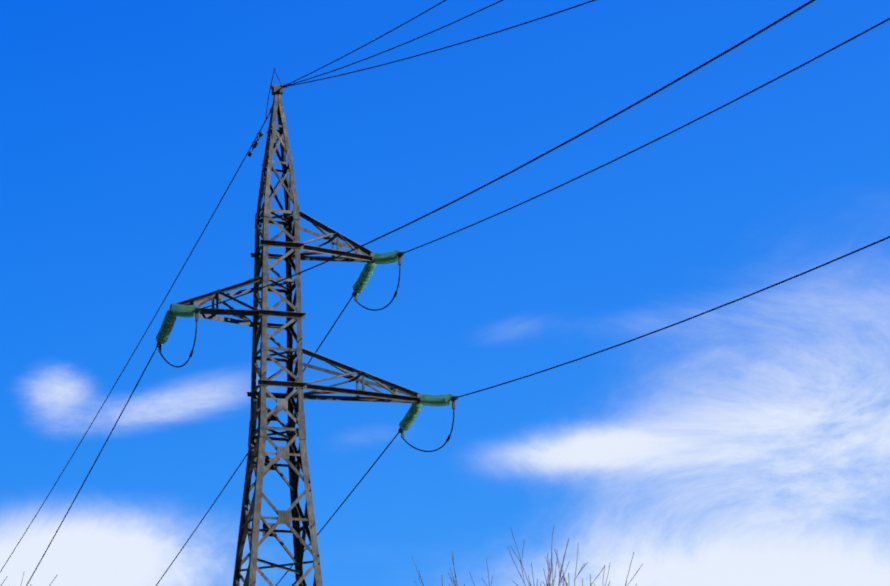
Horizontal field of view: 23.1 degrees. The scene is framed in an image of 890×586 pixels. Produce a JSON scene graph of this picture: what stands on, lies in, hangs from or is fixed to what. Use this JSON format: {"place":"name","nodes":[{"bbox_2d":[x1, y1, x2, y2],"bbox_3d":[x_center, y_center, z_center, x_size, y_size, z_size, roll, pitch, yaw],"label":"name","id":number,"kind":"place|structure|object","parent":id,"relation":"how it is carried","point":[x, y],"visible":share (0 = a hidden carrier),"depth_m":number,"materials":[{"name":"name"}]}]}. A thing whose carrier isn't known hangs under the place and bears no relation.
{"place":"outdoors","nodes":[
{"label":"outdoors","id":0,"kind":"place"},
{"bbox_2d":[0,0,889,585],"label":"sky","id":1,"kind":"structure","parent":0,"point":[746,441],"materials":[{"name":"blue"}]},
{"label":"ground","id":2,"kind":"structure","parent":0,"visible":0},
{"bbox_2d":[412,551,457,585],"bbox_3d":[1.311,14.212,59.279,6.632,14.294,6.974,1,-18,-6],"label":"birch tree","id":3,"kind":"object","parent":2,"relation":"on","point":[455,580],"visible":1,"depth_m":59.90,"materials":[{"name":"brown plant"}]},
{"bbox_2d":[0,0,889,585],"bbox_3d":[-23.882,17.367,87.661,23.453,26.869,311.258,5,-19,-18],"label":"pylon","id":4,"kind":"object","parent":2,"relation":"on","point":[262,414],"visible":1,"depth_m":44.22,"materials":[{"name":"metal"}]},
{"bbox_2d":[450,527,642,585],"bbox_3d":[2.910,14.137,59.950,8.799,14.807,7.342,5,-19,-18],"label":"birch tree","id":5,"kind":"object","parent":2,"relation":"on","point":[549,576],"visible":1,"depth_m":59.66,"materials":[{"name":"brown plant"}]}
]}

